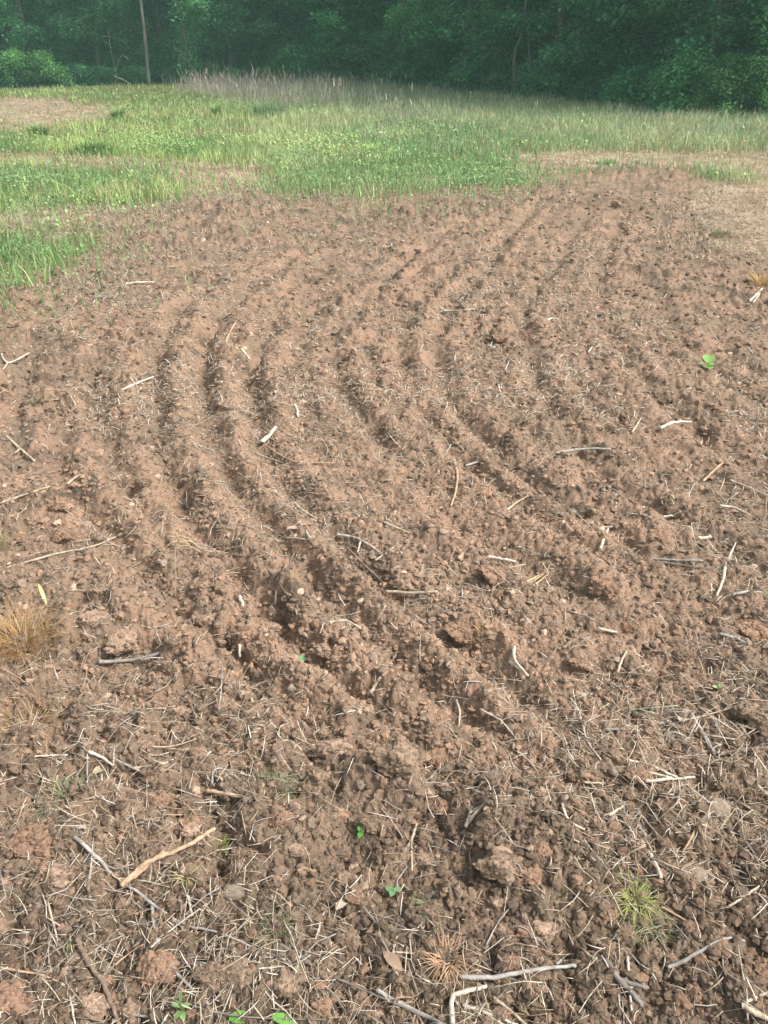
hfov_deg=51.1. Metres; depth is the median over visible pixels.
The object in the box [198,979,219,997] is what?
soil clod
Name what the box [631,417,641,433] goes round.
stem
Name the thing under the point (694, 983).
twig
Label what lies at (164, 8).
broadleaf tree
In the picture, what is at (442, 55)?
shrub
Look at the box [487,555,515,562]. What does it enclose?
stick
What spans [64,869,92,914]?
twig
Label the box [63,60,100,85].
shrub
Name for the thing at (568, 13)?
broadleaf tree
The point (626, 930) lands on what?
soil clod
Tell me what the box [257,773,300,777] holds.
stem
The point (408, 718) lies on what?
root fibres
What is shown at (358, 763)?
soil clod
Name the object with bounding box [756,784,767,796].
stick
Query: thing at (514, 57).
broadleaf tree
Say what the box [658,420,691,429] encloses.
stick
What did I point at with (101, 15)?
broadleaf tree
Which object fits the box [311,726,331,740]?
soil clod
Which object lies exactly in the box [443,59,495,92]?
shrub
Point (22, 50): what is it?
shrub
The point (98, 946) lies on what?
twig
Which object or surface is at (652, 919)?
grass tuft
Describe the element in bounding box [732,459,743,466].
soil clod
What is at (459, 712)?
stem
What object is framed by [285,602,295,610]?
soil clod
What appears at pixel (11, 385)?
soil clod
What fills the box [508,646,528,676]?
twig
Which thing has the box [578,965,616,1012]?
twig
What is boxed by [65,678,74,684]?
soil clod
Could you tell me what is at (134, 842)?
soil clod
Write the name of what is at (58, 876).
soil clod
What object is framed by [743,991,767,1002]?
stem
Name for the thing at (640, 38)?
broadleaf tree
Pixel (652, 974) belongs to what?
twig
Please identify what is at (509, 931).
soil clod
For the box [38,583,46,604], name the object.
leaf
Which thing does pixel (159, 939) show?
stem
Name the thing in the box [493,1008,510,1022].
soil clod
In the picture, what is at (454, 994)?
stick
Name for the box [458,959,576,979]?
stick
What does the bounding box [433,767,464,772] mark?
twig
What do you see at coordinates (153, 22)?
shrub
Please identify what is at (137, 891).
twig
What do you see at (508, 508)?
stem
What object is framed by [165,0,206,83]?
broadleaf tree
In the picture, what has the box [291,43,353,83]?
shrub
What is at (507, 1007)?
stick
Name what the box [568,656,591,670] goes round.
soil clod
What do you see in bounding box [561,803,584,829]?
stem
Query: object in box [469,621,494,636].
grass tuft
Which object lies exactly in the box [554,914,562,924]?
soil clod
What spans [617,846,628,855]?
soil clod
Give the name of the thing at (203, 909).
twig
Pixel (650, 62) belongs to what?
shrub
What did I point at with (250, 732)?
straw litter
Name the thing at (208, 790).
stick
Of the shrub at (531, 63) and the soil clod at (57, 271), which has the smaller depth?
the soil clod at (57, 271)
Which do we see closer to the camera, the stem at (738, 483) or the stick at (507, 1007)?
the stick at (507, 1007)
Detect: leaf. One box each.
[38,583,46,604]
[92,766,103,773]
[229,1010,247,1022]
[271,1013,294,1023]
[298,656,307,660]
[335,897,346,909]
[383,951,401,970]
[496,846,511,852]
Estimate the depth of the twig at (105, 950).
1.62 m
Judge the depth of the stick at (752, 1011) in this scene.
1.50 m
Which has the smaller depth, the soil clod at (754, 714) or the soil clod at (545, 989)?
the soil clod at (545, 989)
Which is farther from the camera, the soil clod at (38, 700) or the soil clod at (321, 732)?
the soil clod at (38, 700)
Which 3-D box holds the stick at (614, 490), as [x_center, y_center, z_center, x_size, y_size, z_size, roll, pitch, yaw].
[1.013,-0.035,3.247,0.030,0.030,0.368,-14,33,-22]
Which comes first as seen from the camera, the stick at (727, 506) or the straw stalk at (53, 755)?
the straw stalk at (53, 755)
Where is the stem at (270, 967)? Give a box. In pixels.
[258,966,285,969]
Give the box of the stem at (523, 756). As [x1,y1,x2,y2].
[516,750,538,772]
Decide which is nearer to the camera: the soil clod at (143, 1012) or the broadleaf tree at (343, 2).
the soil clod at (143, 1012)
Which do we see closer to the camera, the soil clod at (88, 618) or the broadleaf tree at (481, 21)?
the soil clod at (88, 618)
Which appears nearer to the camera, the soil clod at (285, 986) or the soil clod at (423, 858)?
the soil clod at (285, 986)
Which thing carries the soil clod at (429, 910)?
on the ground at (662, 182)
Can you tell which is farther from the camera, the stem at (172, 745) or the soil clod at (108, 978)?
the stem at (172, 745)
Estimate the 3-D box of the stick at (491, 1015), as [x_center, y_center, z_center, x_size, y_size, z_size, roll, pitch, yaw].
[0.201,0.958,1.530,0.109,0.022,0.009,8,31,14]
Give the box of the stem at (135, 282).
[125,281,153,284]
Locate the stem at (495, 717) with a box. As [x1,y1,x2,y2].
[479,708,516,738]
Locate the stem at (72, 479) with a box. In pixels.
[66,473,87,484]
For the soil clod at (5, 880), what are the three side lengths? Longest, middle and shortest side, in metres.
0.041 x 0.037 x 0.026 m
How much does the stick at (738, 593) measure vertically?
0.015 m
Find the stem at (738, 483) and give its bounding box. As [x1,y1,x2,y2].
[729,479,767,495]
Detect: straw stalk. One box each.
[36,754,67,756]
[87,750,113,765]
[132,761,168,769]
[187,895,193,915]
[237,595,243,605]
[238,644,240,656]
[285,536,304,539]
[394,951,416,953]
[465,461,479,466]
[527,562,548,585]
[583,781,605,783]
[608,805,623,816]
[630,767,647,788]
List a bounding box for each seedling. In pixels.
[171,991,189,1020]
[357,825,362,837]
[385,885,400,896]
[700,354,715,368]
[712,684,722,690]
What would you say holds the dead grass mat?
on the ground at (662, 182)
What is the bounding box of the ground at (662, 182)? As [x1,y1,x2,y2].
[0,76,767,1023]
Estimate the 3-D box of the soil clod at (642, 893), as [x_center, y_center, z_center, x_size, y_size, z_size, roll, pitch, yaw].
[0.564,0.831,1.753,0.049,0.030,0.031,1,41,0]
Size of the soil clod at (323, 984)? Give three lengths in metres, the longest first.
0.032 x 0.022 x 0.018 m
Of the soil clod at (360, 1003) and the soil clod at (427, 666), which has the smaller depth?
the soil clod at (360, 1003)
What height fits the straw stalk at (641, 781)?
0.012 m
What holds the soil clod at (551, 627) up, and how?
on the ground at (662, 182)
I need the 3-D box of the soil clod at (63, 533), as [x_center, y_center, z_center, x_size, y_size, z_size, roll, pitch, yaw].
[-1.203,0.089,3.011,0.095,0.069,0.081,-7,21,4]
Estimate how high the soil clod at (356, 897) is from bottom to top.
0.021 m
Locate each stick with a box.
[69,826,86,828]
[72,835,112,874]
[98,651,164,663]
[119,827,215,887]
[206,788,265,799]
[224,321,236,342]
[240,348,249,359]
[345,546,383,582]
[369,677,380,693]
[376,988,445,1023]
[383,521,408,532]
[385,590,437,594]
[439,306,474,311]
[449,984,487,1023]
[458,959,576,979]
[462,1002,517,1023]
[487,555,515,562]
[493,996,526,1023]
[555,447,609,453]
[561,633,588,648]
[597,627,617,632]
[599,527,608,549]
[604,483,645,509]
[636,824,652,844]
[640,840,662,878]
[651,557,702,561]
[654,560,709,569]
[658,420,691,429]
[689,712,714,752]
[696,535,711,539]
[702,462,723,481]
[715,542,735,596]
[718,746,767,756]
[719,504,749,514]
[719,632,745,642]
[731,590,761,595]
[742,1002,767,1021]
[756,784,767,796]
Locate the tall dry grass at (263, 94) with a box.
[158,64,767,149]
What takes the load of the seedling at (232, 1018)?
on the ground at (662, 182)
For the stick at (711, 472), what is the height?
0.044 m
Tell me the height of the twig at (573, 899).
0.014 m
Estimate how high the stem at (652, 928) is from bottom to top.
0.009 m
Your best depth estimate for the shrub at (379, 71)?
36.66 m
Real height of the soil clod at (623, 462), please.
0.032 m
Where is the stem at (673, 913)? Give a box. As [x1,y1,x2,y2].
[661,906,684,920]
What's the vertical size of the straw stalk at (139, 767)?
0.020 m
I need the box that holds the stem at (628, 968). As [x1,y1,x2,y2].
[626,956,632,1010]
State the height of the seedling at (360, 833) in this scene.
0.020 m
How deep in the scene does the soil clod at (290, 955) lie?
1.60 m
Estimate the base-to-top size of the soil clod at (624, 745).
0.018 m
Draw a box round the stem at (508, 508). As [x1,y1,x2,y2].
[506,495,527,510]
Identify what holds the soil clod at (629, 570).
on the ground at (662, 182)
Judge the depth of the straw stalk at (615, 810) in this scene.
1.92 m
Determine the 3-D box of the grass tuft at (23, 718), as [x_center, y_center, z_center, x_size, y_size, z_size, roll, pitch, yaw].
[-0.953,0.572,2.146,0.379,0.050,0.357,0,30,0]
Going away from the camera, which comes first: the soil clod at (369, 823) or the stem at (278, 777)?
the soil clod at (369, 823)
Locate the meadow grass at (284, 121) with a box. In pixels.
[0,80,767,286]
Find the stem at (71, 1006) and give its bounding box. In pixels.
[68,996,75,1023]
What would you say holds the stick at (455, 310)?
on the ground at (662, 182)
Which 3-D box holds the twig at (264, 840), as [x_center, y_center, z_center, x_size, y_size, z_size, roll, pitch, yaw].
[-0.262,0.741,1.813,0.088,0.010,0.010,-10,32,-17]
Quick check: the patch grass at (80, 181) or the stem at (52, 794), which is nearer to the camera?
the stem at (52, 794)
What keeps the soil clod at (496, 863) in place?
on the ground at (662, 182)
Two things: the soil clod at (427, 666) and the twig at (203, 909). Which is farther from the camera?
the soil clod at (427, 666)
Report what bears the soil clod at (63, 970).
on the ground at (662, 182)
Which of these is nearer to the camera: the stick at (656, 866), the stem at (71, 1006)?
the stem at (71, 1006)
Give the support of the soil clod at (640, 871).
on the ground at (662, 182)
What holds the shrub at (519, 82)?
on the ground at (662, 182)
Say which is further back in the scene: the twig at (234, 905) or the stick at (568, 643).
the stick at (568, 643)
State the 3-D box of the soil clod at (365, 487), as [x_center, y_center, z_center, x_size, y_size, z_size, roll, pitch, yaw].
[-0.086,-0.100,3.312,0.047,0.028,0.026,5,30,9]
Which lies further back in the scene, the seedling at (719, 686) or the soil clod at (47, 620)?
the soil clod at (47, 620)
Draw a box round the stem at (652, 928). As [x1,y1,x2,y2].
[637,923,667,932]
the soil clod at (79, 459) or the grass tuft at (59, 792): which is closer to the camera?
the grass tuft at (59, 792)
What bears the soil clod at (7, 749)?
on the ground at (662, 182)
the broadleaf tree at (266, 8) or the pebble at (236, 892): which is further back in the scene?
the broadleaf tree at (266, 8)
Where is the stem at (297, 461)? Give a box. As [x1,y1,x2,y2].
[266,446,335,463]
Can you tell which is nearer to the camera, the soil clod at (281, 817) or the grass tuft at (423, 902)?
the grass tuft at (423, 902)
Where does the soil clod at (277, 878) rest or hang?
on the ground at (662, 182)
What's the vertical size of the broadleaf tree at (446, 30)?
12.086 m
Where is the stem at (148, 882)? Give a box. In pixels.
[116,877,169,887]
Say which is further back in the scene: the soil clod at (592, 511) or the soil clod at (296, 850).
the soil clod at (592, 511)
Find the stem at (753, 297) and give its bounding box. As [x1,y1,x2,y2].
[748,288,762,303]
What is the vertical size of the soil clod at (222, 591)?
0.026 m
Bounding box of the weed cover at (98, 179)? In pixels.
[0,143,685,328]
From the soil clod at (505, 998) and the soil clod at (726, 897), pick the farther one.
the soil clod at (726, 897)
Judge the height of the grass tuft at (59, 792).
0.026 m
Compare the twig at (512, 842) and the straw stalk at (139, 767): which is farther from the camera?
the straw stalk at (139, 767)
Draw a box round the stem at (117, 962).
[113,944,143,967]
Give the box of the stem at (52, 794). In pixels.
[48,775,57,818]
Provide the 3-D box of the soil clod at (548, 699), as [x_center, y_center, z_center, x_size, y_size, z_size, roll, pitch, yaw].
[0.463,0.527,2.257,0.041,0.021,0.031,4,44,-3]
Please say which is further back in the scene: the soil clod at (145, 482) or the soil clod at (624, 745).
the soil clod at (145, 482)
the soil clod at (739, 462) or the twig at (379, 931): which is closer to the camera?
the twig at (379, 931)
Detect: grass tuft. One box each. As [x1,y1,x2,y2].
[0,529,12,549]
[0,591,94,679]
[0,693,79,759]
[3,651,83,711]
[21,766,106,822]
[24,395,47,404]
[165,856,202,890]
[214,827,231,856]
[248,899,308,949]
[249,760,315,800]
[373,961,446,1023]
[405,883,445,925]
[416,923,482,998]
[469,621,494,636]
[512,997,552,1023]
[601,853,670,927]
[607,891,682,956]
[617,611,640,631]
[709,229,732,237]
[745,271,767,285]
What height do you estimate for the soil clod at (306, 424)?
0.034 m
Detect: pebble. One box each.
[222,884,244,900]
[331,812,337,819]
[609,768,618,776]
[692,865,707,881]
[707,797,731,820]
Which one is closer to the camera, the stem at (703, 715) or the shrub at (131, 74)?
the stem at (703, 715)
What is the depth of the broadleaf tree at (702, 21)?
23.07 m
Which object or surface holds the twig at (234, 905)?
on the ground at (662, 182)
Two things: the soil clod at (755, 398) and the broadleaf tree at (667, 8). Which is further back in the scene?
the broadleaf tree at (667, 8)
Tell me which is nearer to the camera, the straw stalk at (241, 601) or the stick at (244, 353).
the straw stalk at (241, 601)
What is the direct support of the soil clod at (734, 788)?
on the ground at (662, 182)
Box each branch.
[74,936,120,1023]
[102,36,128,79]
[602,958,645,1008]
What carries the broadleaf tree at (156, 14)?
on the ground at (662, 182)
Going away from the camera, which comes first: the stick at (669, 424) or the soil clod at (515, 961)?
the soil clod at (515, 961)
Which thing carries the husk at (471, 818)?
on the ground at (662, 182)
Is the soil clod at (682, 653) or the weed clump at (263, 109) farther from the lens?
the weed clump at (263, 109)
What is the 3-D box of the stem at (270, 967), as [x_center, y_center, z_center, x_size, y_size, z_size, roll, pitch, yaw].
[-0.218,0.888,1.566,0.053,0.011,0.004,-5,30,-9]
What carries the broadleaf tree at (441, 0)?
on the ground at (662, 182)
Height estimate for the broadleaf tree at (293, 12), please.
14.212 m
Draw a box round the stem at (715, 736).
[686,728,735,739]
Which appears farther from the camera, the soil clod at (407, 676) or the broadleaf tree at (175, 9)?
the broadleaf tree at (175, 9)
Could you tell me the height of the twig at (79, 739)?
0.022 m
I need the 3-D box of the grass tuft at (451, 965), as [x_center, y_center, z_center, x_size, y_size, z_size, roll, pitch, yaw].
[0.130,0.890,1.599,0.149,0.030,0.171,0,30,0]
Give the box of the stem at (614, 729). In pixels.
[603,728,630,729]
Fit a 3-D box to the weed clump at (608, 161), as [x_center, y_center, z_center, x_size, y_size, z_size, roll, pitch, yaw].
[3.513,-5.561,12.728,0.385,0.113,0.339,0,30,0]
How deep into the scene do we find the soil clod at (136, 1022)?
1.52 m
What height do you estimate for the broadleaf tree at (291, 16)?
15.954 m
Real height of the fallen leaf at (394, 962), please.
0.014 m
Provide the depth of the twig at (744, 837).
1.86 m
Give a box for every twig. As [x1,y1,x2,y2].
[0,347,29,369]
[0,966,64,985]
[5,435,34,461]
[23,708,64,722]
[41,892,59,925]
[46,862,98,896]
[47,924,68,959]
[51,888,95,900]
[51,923,82,952]
[62,725,95,753]
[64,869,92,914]
[76,935,122,958]
[83,884,133,897]
[86,753,87,778]
[89,837,93,878]
[90,941,117,957]
[104,751,140,771]
[116,1007,163,1017]
[118,881,285,960]
[121,376,153,389]
[123,828,129,858]
[150,904,209,1004]
[181,880,216,917]
[189,1004,325,1019]
[195,885,216,934]
[208,880,252,919]
[211,767,241,784]
[223,795,272,805]
[248,835,281,845]
[249,874,288,884]
[253,945,260,994]
[265,991,295,1022]
[270,954,274,1007]
[276,939,436,1022]
[281,933,335,965]
[292,501,316,518]
[301,988,311,1023]
[307,971,344,1009]
[319,619,360,633]
[335,874,361,908]
[336,533,379,552]
[370,903,389,952]
[378,805,402,837]
[397,955,428,982]
[405,823,416,870]
[423,780,434,818]
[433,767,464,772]
[450,461,458,506]
[463,939,517,980]
[477,971,483,1014]
[484,714,525,723]
[486,907,509,944]
[495,834,531,849]
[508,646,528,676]
[557,880,591,912]
[559,606,593,620]
[570,697,601,760]
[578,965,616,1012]
[585,895,625,901]
[616,966,631,1023]
[628,759,676,777]
[629,952,656,979]
[640,513,672,517]
[645,776,694,782]
[666,937,744,969]
[671,1003,716,1006]
[672,921,712,978]
[692,962,696,1011]
[718,955,723,978]
[732,798,767,821]
[733,814,755,854]
[737,945,748,1019]
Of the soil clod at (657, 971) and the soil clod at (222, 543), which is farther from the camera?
the soil clod at (222, 543)
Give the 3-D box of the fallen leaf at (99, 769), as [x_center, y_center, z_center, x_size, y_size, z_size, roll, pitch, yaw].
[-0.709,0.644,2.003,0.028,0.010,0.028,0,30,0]
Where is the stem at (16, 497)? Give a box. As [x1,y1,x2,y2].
[0,486,49,503]
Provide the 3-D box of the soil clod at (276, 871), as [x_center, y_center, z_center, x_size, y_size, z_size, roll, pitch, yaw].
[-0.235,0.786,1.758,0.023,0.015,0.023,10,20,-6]
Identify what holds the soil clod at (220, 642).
on the ground at (662, 182)
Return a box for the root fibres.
[0,188,767,1023]
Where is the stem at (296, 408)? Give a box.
[293,403,298,417]
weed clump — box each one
[19,124,50,137]
[69,137,114,154]
[107,108,125,119]
[209,105,221,114]
[245,98,297,119]
[595,157,616,165]
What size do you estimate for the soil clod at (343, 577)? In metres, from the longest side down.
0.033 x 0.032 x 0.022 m
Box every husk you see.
[259,426,276,442]
[464,804,484,827]
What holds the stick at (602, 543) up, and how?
on the ground at (662, 182)
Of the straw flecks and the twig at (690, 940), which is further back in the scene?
the straw flecks
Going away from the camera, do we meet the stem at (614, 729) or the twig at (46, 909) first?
the twig at (46, 909)
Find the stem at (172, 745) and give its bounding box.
[138,738,196,747]
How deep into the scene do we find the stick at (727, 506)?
3.20 m
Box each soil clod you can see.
[0,382,17,388]
[0,577,17,588]
[0,875,12,884]
[0,912,16,937]
[0,978,37,1020]
[1,747,15,751]
[5,822,54,864]
[5,851,13,858]
[7,320,19,327]
[14,534,28,542]
[20,399,31,406]
[35,697,47,706]
[39,615,53,626]
[40,862,72,887]
[42,802,54,809]
[46,406,57,414]
[46,495,75,511]
[50,526,75,542]
[52,269,60,275]
[56,442,67,448]
[59,966,72,975]
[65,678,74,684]
[75,456,87,462]
[78,609,114,629]
[79,992,110,1019]
[99,976,111,984]
[103,626,138,655]
[105,988,119,1007]
[114,770,137,785]
[116,996,141,1023]
[122,827,148,855]
[130,694,136,700]
[131,1018,140,1023]
[135,478,151,486]
[136,948,179,986]
[140,1006,149,1019]
[143,790,179,808]
[164,637,180,646]
[171,706,192,717]
[178,816,200,827]
[180,821,199,836]
[185,1008,196,1021]
[190,960,220,986]
[192,614,215,627]
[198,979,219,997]
[214,538,230,549]
[214,623,222,627]
[215,638,226,646]
[216,955,255,994]
[218,587,228,594]
[218,789,232,800]
[265,966,307,1000]
[268,809,295,827]
[270,622,281,631]
[271,875,282,881]
[272,868,279,875]
[274,883,288,897]
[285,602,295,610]
[285,877,299,893]
[285,949,298,960]
[288,843,306,856]
[295,866,309,877]
[303,421,313,427]
[305,716,313,724]
[307,769,329,782]
[309,956,336,983]
[310,738,353,759]
[310,979,326,989]
[310,997,332,1015]
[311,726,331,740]
[312,643,332,658]
[328,777,340,789]
[330,806,351,822]
[333,514,346,523]
[335,869,350,877]
[339,574,347,580]
[339,927,361,954]
[344,891,363,904]
[349,982,359,991]
[352,988,369,1002]
[354,570,366,575]
[354,759,365,768]
[357,1000,371,1011]
[358,814,379,833]
[359,764,365,770]
[361,484,367,490]
[365,730,374,739]
[367,733,430,777]
[367,880,375,888]
[370,1010,383,1016]
[375,882,394,894]
[387,577,407,588]
[399,670,415,682]
[414,849,434,868]
[415,899,443,920]
[420,663,431,670]
[421,558,438,567]
[423,748,447,770]
[425,555,434,561]
[427,797,448,814]
[439,942,454,955]
[442,621,474,643]
[463,602,481,613]
[472,846,522,883]
[478,564,506,585]
[486,896,504,910]
[491,334,503,342]
[491,923,507,935]
[491,1006,507,1022]
[493,589,504,597]
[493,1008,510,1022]
[494,670,504,680]
[497,991,513,1006]
[498,928,513,939]
[499,954,521,970]
[517,925,530,938]
[519,867,542,885]
[522,919,558,941]
[523,307,540,314]
[530,685,537,691]
[532,838,552,857]
[532,984,549,994]
[535,772,550,776]
[540,622,558,634]
[542,694,553,703]
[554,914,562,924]
[566,736,581,745]
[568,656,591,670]
[585,507,599,514]
[588,572,615,596]
[599,908,617,921]
[610,201,624,208]
[615,923,638,947]
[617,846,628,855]
[618,459,629,466]
[618,564,634,574]
[622,743,630,751]
[623,767,652,783]
[625,802,635,812]
[632,886,652,896]
[634,867,643,874]
[635,942,665,964]
[643,384,676,405]
[643,962,662,981]
[655,535,663,541]
[665,953,677,962]
[673,646,692,660]
[682,688,692,694]
[682,865,693,873]
[683,982,703,1005]
[713,406,724,415]
[723,778,745,800]
[723,895,729,904]
[730,700,767,736]
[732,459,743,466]
[733,619,767,641]
[750,395,760,400]
[753,956,767,979]
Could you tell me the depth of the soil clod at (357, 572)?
2.77 m
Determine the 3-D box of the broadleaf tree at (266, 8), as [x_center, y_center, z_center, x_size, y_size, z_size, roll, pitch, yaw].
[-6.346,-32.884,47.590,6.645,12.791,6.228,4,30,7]
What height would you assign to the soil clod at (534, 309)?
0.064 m
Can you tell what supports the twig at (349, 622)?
on the ground at (662, 182)
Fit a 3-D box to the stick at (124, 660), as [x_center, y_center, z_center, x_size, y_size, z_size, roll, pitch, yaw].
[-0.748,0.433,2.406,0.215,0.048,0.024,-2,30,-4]
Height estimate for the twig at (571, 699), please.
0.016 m
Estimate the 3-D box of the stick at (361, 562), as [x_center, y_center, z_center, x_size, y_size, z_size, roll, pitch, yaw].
[-0.072,0.190,2.889,0.012,0.012,0.277,-16,34,-26]
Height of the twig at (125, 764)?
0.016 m
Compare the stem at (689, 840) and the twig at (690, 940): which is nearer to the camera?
the twig at (690, 940)
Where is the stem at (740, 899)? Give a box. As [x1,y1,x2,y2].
[727,885,759,907]
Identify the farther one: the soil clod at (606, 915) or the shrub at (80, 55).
the shrub at (80, 55)
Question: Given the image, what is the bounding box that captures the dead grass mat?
[0,105,767,308]
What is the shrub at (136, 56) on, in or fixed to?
on the ground at (662, 182)
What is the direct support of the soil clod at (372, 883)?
on the ground at (662, 182)
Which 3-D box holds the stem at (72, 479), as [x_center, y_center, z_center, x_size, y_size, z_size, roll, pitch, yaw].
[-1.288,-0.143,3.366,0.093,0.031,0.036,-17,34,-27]
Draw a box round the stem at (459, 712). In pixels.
[455,699,460,726]
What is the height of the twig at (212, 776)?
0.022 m
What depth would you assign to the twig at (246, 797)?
1.91 m
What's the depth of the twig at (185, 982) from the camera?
1.58 m
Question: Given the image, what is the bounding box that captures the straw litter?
[0,180,767,1023]
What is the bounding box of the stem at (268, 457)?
[255,452,282,462]
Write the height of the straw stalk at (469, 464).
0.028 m
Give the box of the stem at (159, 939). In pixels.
[150,903,206,947]
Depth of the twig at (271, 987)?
1.54 m
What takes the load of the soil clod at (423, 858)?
on the ground at (662, 182)
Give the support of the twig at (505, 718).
on the ground at (662, 182)
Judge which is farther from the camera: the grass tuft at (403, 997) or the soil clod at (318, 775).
the soil clod at (318, 775)
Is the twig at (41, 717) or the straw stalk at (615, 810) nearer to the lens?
the straw stalk at (615, 810)
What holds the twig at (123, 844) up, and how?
on the ground at (662, 182)
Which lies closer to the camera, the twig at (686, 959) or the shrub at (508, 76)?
the twig at (686, 959)
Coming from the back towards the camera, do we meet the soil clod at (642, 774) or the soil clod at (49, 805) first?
the soil clod at (642, 774)
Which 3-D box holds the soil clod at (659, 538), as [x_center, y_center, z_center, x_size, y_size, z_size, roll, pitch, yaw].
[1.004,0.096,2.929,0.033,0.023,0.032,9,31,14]
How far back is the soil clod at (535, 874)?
1.74 m
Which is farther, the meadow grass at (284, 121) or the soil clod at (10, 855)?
the meadow grass at (284, 121)
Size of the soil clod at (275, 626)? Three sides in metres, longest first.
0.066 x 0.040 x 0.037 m
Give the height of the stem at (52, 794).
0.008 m
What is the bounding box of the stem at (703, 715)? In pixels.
[679,708,731,721]
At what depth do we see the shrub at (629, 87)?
23.53 m
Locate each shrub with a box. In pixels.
[0,40,82,83]
[0,45,76,86]
[44,29,124,82]
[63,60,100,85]
[86,62,121,84]
[94,34,202,82]
[111,15,167,76]
[117,62,154,83]
[150,21,249,77]
[159,62,184,83]
[179,57,220,83]
[212,28,291,78]
[217,65,246,84]
[248,64,278,84]
[258,20,352,81]
[263,53,310,83]
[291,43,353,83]
[332,60,373,85]
[364,62,395,85]
[383,56,420,86]
[402,11,527,87]
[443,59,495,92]
[446,2,582,92]
[478,61,527,94]
[508,64,561,99]
[516,41,638,96]
[522,58,581,99]
[539,3,704,99]
[565,71,612,104]
[596,80,619,104]
[597,57,676,110]
[604,28,751,102]
[635,43,750,113]
[681,44,761,109]
[685,47,767,116]
[723,27,767,108]
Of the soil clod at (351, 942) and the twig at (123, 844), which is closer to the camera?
the soil clod at (351, 942)
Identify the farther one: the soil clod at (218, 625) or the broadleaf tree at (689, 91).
the broadleaf tree at (689, 91)
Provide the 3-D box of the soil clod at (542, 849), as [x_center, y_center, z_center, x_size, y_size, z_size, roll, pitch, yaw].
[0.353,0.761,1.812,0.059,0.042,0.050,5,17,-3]
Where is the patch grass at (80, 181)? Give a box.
[0,141,713,344]
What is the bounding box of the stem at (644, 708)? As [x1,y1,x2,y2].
[628,705,677,710]
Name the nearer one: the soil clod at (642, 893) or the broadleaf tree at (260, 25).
the soil clod at (642, 893)
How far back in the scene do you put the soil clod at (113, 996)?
1.55 m
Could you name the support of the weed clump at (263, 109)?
on the ground at (662, 182)
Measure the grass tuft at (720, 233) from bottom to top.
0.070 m
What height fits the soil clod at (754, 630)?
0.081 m
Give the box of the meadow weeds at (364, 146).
[0,84,767,230]
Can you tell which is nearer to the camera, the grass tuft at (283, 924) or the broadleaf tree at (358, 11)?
the grass tuft at (283, 924)
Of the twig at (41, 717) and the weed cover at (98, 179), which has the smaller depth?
the twig at (41, 717)
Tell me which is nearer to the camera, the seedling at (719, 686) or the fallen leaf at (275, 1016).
the fallen leaf at (275, 1016)
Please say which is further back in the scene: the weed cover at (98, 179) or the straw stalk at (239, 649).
the weed cover at (98, 179)
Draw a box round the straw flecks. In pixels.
[0,180,767,442]
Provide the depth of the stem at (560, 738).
2.14 m
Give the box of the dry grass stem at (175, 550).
[158,532,199,592]
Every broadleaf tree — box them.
[0,0,50,44]
[0,0,66,50]
[0,0,102,85]
[5,0,144,54]
[5,0,154,65]
[6,0,158,67]
[72,0,219,80]
[105,0,194,42]
[125,0,170,30]
[139,0,152,84]
[152,0,248,24]
[160,0,250,30]
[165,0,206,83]
[170,0,318,68]
[173,0,265,67]
[197,0,351,81]
[235,0,319,18]
[248,0,347,29]
[251,0,399,75]
[296,0,392,37]
[304,0,428,35]
[313,0,457,69]
[329,0,523,62]
[361,0,552,58]
[396,0,528,65]
[426,0,568,58]
[429,0,611,84]
[481,0,527,97]
[525,7,538,68]
[529,1,580,43]
[549,0,700,79]
[577,0,747,52]
[578,0,751,67]
[643,0,767,55]
[666,2,714,108]
[675,34,711,108]
[712,0,767,58]
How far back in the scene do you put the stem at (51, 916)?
1.67 m
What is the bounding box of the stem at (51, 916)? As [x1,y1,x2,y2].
[46,900,58,941]
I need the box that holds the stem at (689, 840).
[682,824,696,852]
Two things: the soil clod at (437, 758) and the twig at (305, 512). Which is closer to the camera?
the soil clod at (437, 758)
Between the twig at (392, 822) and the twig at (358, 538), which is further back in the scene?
the twig at (358, 538)
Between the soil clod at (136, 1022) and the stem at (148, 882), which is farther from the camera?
the stem at (148, 882)
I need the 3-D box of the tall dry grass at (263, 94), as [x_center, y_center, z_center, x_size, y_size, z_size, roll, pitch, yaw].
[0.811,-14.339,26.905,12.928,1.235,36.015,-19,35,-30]
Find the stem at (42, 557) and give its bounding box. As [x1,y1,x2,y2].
[6,533,120,567]
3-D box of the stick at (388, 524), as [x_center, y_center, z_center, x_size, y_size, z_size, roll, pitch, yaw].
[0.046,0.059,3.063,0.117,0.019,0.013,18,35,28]
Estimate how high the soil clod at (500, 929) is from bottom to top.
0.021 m
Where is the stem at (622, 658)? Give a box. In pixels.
[616,650,627,673]
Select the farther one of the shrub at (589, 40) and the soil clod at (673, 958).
the shrub at (589, 40)
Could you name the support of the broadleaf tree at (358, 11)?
on the ground at (662, 182)
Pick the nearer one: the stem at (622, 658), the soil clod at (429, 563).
the stem at (622, 658)
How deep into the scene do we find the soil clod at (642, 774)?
1.99 m
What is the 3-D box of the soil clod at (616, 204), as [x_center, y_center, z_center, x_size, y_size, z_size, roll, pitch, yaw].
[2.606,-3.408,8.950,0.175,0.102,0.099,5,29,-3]
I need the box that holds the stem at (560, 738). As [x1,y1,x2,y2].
[539,718,576,758]
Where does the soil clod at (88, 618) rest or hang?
on the ground at (662, 182)
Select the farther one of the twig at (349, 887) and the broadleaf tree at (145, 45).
the broadleaf tree at (145, 45)
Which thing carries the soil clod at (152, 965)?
on the ground at (662, 182)

